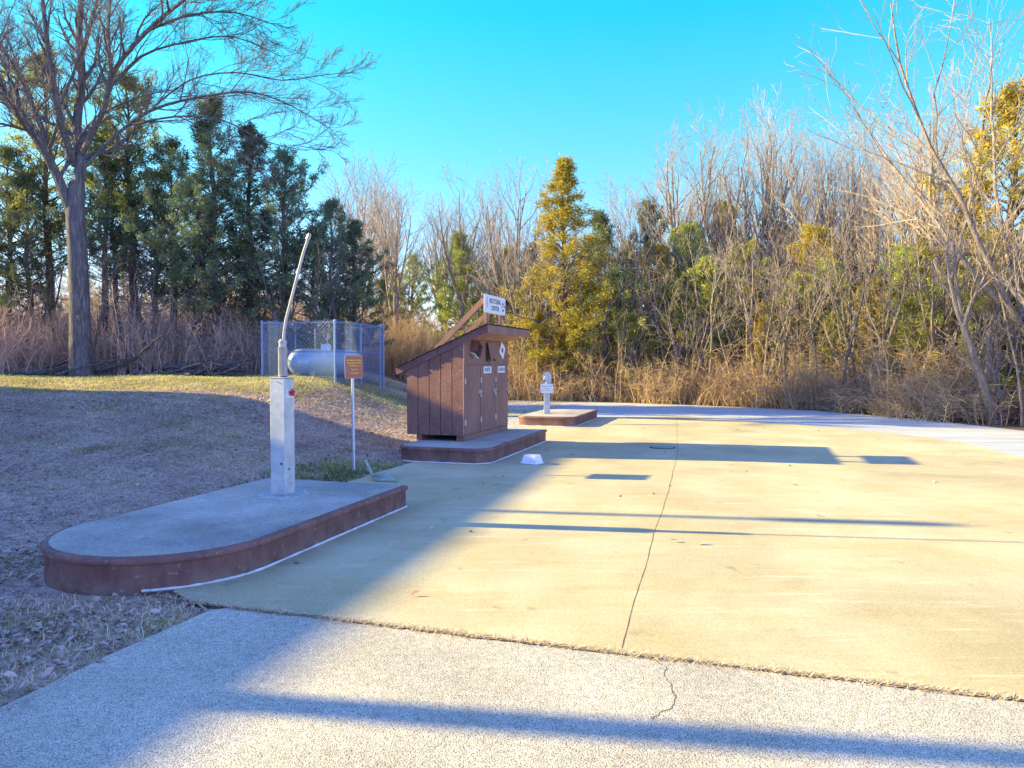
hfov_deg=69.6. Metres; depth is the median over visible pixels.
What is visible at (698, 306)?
bare tree
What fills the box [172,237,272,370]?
bare tree
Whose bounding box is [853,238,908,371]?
bare tree
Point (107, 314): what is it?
bare tree
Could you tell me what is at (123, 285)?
cedar tree
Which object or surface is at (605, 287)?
bare tree
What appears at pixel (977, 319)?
bare tree
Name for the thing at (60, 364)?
fallen branch
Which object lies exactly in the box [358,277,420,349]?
cedar tree
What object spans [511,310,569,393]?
cedar tree
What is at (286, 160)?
cedar tree
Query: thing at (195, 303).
bare tree
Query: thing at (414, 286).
cedar tree
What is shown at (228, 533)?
kerbed island
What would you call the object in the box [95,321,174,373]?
fallen branch
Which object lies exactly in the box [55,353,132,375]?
fallen branch
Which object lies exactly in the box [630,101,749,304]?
bare tree
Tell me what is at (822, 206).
bare tree
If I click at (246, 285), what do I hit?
bare tree
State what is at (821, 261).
cedar tree
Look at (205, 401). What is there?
fallen leaves
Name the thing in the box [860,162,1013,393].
bare tree
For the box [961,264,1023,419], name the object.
bare tree
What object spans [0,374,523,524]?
dry grass
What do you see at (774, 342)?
bare tree
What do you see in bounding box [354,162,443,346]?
bare tree
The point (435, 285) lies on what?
bare tree
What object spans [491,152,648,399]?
cedar tree
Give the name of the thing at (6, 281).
cedar tree
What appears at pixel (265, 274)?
bare tree
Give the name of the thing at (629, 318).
cedar tree
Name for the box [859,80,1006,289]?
bare tree
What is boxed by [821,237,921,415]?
bare tree
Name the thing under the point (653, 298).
bare tree
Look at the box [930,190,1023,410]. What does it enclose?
bare tree
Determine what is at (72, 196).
bare tree
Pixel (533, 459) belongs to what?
plastic tub
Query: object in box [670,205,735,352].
bare tree
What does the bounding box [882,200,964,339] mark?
bare tree
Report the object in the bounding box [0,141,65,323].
cedar tree
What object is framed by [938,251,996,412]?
bare tree
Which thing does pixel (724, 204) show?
cedar tree
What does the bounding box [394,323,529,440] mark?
recycling shed
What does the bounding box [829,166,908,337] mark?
bare tree
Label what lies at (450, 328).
cedar tree
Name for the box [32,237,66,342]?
bare tree
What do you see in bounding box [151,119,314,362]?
cedar tree
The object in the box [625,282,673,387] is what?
bare tree
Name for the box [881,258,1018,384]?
cedar tree
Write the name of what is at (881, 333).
bare tree
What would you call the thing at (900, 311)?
bare tree
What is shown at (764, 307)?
cedar tree
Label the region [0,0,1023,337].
sky
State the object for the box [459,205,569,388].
bare tree
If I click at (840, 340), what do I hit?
bare tree
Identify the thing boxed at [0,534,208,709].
fallen leaves
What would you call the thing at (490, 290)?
cedar tree
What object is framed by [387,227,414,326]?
bare tree
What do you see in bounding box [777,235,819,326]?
bare tree
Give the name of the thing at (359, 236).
cedar tree
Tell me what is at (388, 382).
dry grass
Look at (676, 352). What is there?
bare tree
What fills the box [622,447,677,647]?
pavement joint
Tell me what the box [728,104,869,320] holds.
bare tree
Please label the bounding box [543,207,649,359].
cedar tree
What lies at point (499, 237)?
bare tree
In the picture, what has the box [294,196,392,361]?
cedar tree
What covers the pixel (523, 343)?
bare tree
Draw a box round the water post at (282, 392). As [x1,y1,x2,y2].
[256,233,310,498]
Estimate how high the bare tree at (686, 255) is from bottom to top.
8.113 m
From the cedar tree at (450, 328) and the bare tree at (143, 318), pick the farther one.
the cedar tree at (450, 328)
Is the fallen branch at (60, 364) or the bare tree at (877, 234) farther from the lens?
the bare tree at (877, 234)
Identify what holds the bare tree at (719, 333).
on the ground at (46, 483)
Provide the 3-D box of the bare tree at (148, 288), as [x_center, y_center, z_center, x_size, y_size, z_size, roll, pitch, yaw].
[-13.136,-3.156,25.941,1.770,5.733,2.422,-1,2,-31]
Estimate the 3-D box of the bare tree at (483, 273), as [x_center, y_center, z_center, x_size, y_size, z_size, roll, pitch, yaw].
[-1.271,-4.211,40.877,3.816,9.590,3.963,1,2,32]
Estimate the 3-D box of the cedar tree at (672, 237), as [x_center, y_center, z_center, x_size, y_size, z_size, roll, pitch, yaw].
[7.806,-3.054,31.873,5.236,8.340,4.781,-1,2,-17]
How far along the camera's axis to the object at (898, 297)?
23.73 m
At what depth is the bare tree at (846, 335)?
24.52 m
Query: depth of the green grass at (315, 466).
10.65 m
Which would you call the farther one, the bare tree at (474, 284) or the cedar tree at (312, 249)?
the bare tree at (474, 284)
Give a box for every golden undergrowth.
[3,264,521,344]
[328,293,544,379]
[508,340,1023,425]
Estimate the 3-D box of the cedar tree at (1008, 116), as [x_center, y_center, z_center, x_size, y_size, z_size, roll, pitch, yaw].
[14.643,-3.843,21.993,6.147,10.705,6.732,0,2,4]
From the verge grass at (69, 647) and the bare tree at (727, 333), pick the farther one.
the bare tree at (727, 333)
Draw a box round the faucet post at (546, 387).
[541,372,552,413]
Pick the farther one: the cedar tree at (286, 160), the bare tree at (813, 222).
the bare tree at (813, 222)
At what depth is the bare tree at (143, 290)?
25.41 m
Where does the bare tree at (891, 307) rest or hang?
on the ground at (46, 483)
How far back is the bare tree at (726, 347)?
28.67 m
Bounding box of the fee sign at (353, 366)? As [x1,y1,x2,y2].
[345,355,362,471]
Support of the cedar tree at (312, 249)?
on the ground at (46, 483)
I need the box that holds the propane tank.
[288,329,358,379]
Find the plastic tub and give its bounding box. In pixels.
[521,454,543,464]
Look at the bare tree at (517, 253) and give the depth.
36.91 m
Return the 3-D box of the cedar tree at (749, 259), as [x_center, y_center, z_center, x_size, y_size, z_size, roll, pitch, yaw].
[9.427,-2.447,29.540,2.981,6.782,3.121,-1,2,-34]
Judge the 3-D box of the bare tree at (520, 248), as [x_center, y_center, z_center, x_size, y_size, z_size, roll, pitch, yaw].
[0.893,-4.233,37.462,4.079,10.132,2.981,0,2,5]
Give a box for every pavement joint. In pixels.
[142,595,1023,700]
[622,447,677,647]
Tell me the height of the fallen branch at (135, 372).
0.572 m
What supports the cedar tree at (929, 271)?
on the ground at (46, 483)
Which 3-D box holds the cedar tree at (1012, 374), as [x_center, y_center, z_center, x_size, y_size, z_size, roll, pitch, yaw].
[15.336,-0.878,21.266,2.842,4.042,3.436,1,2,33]
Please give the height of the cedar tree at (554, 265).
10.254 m
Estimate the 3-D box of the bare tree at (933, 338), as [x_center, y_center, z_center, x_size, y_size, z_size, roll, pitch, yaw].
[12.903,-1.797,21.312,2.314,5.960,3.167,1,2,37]
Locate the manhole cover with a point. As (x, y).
(663, 447)
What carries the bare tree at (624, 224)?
on the ground at (46, 483)
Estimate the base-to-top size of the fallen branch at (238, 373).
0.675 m
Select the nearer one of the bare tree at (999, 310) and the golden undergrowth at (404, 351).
the bare tree at (999, 310)
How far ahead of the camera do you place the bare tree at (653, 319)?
31.58 m
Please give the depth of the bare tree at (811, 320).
24.32 m
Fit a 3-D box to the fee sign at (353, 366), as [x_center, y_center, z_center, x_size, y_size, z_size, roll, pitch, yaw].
[-2.316,0.484,10.771,0.061,1.801,0.470,0,2,21]
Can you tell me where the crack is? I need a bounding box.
[653,659,675,717]
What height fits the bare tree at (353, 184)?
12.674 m
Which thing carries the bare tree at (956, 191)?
on the ground at (46, 483)
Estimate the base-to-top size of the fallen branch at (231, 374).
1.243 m
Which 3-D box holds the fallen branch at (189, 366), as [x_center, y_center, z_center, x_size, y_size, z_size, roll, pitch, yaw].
[-9.889,-0.697,23.325,1.669,0.664,0.398,1,2,16]
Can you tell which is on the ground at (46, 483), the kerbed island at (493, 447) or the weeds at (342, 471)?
the weeds at (342, 471)
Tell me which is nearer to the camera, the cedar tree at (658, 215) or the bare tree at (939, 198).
the bare tree at (939, 198)
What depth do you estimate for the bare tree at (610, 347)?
30.79 m
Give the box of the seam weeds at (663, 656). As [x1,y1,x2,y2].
[182,598,1023,702]
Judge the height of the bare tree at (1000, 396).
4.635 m
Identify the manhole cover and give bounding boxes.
[650,446,675,448]
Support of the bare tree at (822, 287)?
on the ground at (46, 483)
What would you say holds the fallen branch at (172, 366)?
on the ground at (46, 483)
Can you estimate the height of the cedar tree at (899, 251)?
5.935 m
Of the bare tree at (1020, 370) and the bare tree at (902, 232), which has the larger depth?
the bare tree at (902, 232)
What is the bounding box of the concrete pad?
[173,416,1023,698]
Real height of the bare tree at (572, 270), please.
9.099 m
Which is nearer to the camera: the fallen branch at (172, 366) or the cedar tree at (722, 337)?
the fallen branch at (172, 366)
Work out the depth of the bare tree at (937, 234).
23.39 m
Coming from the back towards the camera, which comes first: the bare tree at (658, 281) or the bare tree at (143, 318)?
the bare tree at (658, 281)
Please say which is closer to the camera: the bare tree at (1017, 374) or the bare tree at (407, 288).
the bare tree at (1017, 374)
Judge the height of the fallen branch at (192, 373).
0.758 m
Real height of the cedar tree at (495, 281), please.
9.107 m
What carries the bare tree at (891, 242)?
on the ground at (46, 483)
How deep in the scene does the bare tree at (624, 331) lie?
29.36 m
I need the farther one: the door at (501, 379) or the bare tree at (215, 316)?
the bare tree at (215, 316)
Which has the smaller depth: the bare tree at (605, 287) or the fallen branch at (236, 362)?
the fallen branch at (236, 362)
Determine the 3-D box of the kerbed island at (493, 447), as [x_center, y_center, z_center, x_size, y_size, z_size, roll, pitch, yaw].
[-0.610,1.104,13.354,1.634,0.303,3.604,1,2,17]
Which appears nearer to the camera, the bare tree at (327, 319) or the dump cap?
the dump cap
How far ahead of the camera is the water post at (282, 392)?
7.42 m
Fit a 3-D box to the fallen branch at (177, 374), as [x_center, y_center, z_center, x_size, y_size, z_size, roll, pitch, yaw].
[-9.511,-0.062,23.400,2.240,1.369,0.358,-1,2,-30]
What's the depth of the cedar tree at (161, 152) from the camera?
26.33 m
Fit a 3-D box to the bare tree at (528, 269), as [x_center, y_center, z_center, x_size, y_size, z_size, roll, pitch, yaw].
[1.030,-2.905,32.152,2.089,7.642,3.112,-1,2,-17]
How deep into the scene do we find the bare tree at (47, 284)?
27.42 m
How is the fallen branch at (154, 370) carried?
on the ground at (46, 483)
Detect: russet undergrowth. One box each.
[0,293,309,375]
[496,280,1022,393]
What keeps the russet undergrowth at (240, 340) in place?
on the ground at (46, 483)
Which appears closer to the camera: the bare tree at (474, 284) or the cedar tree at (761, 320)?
the cedar tree at (761, 320)
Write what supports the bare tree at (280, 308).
on the ground at (46, 483)
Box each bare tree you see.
[0,0,380,376]
[0,265,16,334]
[1,276,40,343]
[23,235,67,314]
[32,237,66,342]
[37,262,65,344]
[56,234,145,366]
[87,229,146,374]
[100,281,122,356]
[110,217,163,361]
[122,283,163,368]
[128,220,164,369]
[159,222,225,347]
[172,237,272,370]
[189,219,237,369]
[217,205,328,348]
[223,223,293,343]
[240,219,281,330]
[296,222,377,348]
[302,250,340,348]
[313,148,401,314]
[318,177,409,324]
[341,253,376,362]
[353,176,416,313]
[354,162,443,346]
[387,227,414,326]
[410,185,483,320]
[411,201,477,332]
[424,161,505,333]
[434,210,506,339]
[435,192,547,316]
[454,227,521,324]
[456,146,560,357]
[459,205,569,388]
[461,217,555,358]
[490,298,512,382]
[492,258,569,398]
[496,205,558,301]
[503,262,560,362]
[508,234,554,363]
[527,205,673,396]
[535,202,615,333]
[555,241,602,318]
[580,217,641,346]
[583,169,679,358]
[588,257,629,378]
[598,238,643,355]
[598,306,627,393]
[603,214,651,369]
[604,206,718,359]
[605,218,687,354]
[617,291,657,402]
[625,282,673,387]
[627,295,670,357]
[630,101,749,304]
[632,171,707,283]
[633,260,703,403]
[634,192,786,370]
[640,252,681,396]
[642,171,751,343]
[645,271,664,356]
[648,217,719,313]
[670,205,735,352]
[671,100,771,318]
[677,269,759,403]
[678,235,740,403]
[683,223,753,272]
[697,200,775,381]
[697,284,742,368]
[701,251,772,377]
[704,284,750,398]
[708,99,824,364]
[710,76,823,320]
[717,210,782,342]
[726,255,772,394]
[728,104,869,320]
[728,231,830,396]
[733,255,818,365]
[740,212,846,381]
[741,231,798,385]
[746,277,794,398]
[755,255,809,407]
[756,232,842,375]
[764,267,839,362]
[773,107,904,332]
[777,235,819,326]
[779,255,867,386]
[780,261,839,409]
[781,239,868,358]
[783,0,1023,345]
[788,224,858,390]
[789,196,845,344]
[790,105,903,313]
[808,199,906,374]
[809,229,891,380]
[820,218,886,401]
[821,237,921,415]
[823,122,922,355]
[823,133,910,326]
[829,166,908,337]
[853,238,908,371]
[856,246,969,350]
[857,96,981,338]
[858,259,927,363]
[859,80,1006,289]
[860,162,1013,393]
[863,296,908,380]
[865,268,924,378]
[878,18,1023,361]
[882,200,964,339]
[889,181,978,348]
[908,234,1022,387]
[917,218,1004,386]
[919,167,1023,423]
[926,283,961,379]
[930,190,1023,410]
[936,250,1022,410]
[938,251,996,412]
[950,229,1016,386]
[950,268,1023,423]
[958,186,1023,388]
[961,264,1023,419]
[969,252,1014,419]
[972,273,1023,401]
[974,199,1023,425]
[974,220,1023,371]
[980,202,1022,296]
[1007,233,1023,419]
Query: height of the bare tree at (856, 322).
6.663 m
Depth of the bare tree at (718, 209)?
33.32 m
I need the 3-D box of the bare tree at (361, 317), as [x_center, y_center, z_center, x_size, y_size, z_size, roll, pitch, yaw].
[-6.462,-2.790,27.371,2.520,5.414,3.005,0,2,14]
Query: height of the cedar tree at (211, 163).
10.213 m
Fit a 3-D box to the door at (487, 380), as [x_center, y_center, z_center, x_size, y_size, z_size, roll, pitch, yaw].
[-0.425,0.241,13.554,0.067,1.189,0.773,1,2,18]
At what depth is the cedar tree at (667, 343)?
29.46 m
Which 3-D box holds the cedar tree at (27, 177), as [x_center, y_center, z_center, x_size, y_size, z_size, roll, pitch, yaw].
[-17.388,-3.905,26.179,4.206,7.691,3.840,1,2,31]
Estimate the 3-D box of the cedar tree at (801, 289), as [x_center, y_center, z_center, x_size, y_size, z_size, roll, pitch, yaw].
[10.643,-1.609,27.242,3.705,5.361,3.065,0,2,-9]
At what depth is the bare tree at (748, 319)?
26.64 m
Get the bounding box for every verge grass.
[0,592,213,706]
[0,613,185,637]
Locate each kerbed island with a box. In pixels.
[40,478,407,595]
[400,428,546,463]
[518,409,597,426]
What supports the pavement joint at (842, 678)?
on the concrete pad
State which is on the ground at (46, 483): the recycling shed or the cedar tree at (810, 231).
the cedar tree at (810, 231)
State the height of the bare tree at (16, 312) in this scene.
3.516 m
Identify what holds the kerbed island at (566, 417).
on the concrete pad
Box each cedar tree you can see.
[0,41,100,329]
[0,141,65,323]
[0,167,100,351]
[0,236,44,332]
[42,124,163,349]
[59,270,101,310]
[70,58,190,327]
[85,156,154,334]
[100,257,142,320]
[104,135,239,369]
[109,181,195,334]
[114,90,289,370]
[138,165,233,359]
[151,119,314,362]
[202,141,346,369]
[219,249,274,294]
[245,223,369,349]
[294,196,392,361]
[317,218,398,361]
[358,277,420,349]
[375,253,443,349]
[375,273,414,322]
[422,229,491,341]
[438,258,481,333]
[480,244,549,325]
[484,258,521,323]
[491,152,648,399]
[491,243,558,353]
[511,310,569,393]
[519,242,593,325]
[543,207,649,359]
[563,265,662,399]
[595,195,675,342]
[605,310,659,393]
[633,241,684,361]
[640,218,745,343]
[645,305,708,376]
[650,285,739,376]
[652,253,763,389]
[673,274,777,374]
[688,227,744,283]
[694,199,766,320]
[698,238,776,378]
[733,215,863,341]
[734,300,814,378]
[735,316,786,376]
[746,269,836,383]
[762,226,802,304]
[777,222,861,347]
[801,256,872,363]
[806,311,871,382]
[835,275,918,381]
[866,256,929,356]
[872,241,942,348]
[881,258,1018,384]
[889,286,965,389]
[909,177,1023,370]
[912,73,1023,415]
[990,287,1023,404]
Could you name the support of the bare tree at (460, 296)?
on the ground at (46, 483)
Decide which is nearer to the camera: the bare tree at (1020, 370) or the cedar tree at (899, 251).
the bare tree at (1020, 370)
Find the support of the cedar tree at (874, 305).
on the ground at (46, 483)
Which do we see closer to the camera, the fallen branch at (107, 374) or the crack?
the crack
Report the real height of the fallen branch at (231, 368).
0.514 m
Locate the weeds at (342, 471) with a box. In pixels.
[229,459,401,486]
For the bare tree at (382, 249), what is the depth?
44.71 m
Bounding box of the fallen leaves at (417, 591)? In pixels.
[294,417,959,594]
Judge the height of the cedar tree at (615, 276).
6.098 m
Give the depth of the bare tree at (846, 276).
24.97 m
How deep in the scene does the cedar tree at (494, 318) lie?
38.62 m
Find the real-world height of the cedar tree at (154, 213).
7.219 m
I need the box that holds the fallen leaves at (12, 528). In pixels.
[0,396,415,559]
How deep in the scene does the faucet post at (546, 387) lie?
19.05 m
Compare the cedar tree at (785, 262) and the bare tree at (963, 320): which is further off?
the cedar tree at (785, 262)
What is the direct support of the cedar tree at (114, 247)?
on the ground at (46, 483)
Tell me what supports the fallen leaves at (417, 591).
on the concrete pad
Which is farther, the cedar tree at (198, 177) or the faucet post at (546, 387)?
the cedar tree at (198, 177)
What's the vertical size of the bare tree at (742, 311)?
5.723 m
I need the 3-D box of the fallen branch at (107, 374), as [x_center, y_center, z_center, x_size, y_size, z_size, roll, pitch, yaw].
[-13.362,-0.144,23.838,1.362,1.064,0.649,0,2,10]
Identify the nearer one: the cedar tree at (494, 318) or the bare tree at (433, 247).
the cedar tree at (494, 318)
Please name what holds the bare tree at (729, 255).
on the ground at (46, 483)
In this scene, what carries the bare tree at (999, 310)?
on the ground at (46, 483)
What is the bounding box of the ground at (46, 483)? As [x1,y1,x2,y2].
[0,329,1023,705]
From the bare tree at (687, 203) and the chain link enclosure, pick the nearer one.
the chain link enclosure
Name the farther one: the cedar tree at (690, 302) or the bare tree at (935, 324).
the cedar tree at (690, 302)
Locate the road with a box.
[0,400,1023,767]
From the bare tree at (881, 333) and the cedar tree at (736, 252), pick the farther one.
the cedar tree at (736, 252)
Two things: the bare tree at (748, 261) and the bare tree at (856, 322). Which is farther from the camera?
the bare tree at (748, 261)
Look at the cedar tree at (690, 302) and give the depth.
30.38 m
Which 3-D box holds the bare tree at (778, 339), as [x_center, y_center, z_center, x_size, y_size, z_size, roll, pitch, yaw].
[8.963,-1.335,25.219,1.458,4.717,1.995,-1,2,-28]
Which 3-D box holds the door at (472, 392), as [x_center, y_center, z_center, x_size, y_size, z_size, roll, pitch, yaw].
[-0.667,0.263,12.831,0.067,1.189,0.753,1,2,18]
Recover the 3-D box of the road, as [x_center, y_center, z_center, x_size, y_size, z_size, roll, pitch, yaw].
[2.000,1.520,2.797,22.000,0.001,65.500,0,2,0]
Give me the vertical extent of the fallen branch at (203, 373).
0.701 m
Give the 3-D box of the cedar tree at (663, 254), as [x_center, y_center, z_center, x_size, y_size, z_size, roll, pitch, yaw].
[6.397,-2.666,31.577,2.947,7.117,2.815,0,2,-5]
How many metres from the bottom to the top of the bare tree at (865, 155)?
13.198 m
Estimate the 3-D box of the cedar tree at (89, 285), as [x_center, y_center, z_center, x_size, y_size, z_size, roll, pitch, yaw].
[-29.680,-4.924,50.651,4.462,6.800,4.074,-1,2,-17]
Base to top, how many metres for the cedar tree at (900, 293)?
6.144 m
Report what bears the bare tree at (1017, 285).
on the ground at (46, 483)
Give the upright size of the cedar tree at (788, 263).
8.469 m
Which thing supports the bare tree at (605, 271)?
on the ground at (46, 483)
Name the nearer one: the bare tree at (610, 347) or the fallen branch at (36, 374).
the fallen branch at (36, 374)
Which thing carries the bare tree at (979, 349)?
on the ground at (46, 483)
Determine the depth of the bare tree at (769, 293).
27.61 m
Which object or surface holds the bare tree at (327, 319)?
on the ground at (46, 483)
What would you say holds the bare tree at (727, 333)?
on the ground at (46, 483)
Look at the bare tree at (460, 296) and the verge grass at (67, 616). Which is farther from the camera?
the bare tree at (460, 296)
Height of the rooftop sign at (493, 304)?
0.957 m
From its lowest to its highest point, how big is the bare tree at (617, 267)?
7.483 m
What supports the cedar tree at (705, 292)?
on the ground at (46, 483)
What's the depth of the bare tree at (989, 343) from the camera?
19.78 m
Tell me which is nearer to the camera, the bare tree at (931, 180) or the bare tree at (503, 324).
the bare tree at (931, 180)
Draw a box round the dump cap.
[364,459,397,481]
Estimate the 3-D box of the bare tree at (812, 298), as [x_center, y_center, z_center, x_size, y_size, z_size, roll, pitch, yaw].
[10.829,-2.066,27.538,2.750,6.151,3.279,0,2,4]
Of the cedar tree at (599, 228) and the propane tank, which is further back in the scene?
the cedar tree at (599, 228)
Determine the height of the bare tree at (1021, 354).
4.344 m
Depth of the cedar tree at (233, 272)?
48.42 m
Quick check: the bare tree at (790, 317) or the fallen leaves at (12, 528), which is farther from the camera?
the bare tree at (790, 317)
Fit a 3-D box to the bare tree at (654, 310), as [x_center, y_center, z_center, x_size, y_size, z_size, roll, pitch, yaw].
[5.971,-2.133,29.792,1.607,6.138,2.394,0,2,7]
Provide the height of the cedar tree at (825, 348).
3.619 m
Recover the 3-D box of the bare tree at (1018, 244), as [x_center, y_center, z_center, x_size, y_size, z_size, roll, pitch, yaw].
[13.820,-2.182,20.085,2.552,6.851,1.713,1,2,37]
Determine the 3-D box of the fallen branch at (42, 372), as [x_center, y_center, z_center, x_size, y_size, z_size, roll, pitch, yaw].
[-14.090,-0.730,23.823,2.792,0.816,0.566,-2,2,-43]
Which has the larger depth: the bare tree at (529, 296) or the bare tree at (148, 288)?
the bare tree at (529, 296)
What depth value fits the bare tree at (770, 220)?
32.83 m
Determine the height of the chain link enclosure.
2.286 m
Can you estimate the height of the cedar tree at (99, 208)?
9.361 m
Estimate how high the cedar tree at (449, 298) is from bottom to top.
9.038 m
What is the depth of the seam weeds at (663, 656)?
4.01 m
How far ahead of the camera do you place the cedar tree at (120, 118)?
26.77 m
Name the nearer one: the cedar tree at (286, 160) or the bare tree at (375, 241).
the cedar tree at (286, 160)
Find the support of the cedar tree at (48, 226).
on the ground at (46, 483)
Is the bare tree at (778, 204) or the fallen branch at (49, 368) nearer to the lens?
the fallen branch at (49, 368)
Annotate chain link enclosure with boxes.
[260,319,384,387]
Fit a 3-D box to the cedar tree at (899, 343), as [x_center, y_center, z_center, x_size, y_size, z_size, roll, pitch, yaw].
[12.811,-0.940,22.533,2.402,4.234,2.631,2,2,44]
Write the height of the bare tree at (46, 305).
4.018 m
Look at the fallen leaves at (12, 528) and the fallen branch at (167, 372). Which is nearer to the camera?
the fallen leaves at (12, 528)
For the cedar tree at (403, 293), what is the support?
on the ground at (46, 483)
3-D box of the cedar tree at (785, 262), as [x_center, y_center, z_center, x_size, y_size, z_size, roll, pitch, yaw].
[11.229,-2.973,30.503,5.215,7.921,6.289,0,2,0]
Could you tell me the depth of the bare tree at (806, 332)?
26.39 m
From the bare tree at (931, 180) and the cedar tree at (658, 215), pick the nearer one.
the bare tree at (931, 180)
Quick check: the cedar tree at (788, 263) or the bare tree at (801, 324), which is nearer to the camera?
the bare tree at (801, 324)
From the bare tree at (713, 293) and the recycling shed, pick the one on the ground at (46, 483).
the bare tree at (713, 293)
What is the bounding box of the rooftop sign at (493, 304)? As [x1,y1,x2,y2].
[434,294,504,347]
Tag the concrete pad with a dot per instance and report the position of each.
(887, 563)
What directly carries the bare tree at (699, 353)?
on the ground at (46, 483)
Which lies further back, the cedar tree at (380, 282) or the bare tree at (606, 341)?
the cedar tree at (380, 282)
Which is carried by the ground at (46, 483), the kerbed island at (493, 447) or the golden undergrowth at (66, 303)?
the golden undergrowth at (66, 303)
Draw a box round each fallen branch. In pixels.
[8,358,104,375]
[12,372,67,376]
[24,356,119,373]
[38,358,68,374]
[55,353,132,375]
[94,365,122,375]
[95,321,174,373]
[132,367,170,374]
[151,355,225,374]
[153,345,226,371]
[161,365,216,371]
[174,361,224,375]
[180,352,225,371]
[180,353,218,375]
[187,369,220,376]
[203,337,260,373]
[211,364,256,375]
[214,360,271,374]
[218,372,274,375]
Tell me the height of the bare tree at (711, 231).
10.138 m
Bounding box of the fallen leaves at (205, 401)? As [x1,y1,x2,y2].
[1,364,523,444]
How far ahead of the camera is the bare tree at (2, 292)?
25.27 m
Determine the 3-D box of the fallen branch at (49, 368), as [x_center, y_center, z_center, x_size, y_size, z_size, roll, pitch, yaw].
[-14.403,-0.501,23.398,2.822,0.839,1.039,0,2,11]
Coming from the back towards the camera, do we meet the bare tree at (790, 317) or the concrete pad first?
the bare tree at (790, 317)
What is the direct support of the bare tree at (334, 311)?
on the ground at (46, 483)
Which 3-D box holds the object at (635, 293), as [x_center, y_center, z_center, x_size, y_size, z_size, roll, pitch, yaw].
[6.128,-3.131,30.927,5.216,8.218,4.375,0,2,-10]
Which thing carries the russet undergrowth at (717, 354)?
on the ground at (46, 483)
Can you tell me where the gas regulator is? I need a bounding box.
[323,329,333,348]
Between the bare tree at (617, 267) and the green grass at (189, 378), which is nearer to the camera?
the green grass at (189, 378)
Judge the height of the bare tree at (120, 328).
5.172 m
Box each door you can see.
[464,365,481,434]
[480,365,496,430]
[495,365,509,426]
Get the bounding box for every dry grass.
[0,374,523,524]
[237,366,563,411]
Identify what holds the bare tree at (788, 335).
on the ground at (46, 483)
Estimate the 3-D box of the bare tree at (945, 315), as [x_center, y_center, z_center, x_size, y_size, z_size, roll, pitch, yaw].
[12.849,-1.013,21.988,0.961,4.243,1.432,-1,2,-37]
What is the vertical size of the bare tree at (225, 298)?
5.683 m
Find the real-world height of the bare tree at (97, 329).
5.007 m
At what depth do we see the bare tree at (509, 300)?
33.42 m
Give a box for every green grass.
[0,374,542,456]
[0,433,406,667]

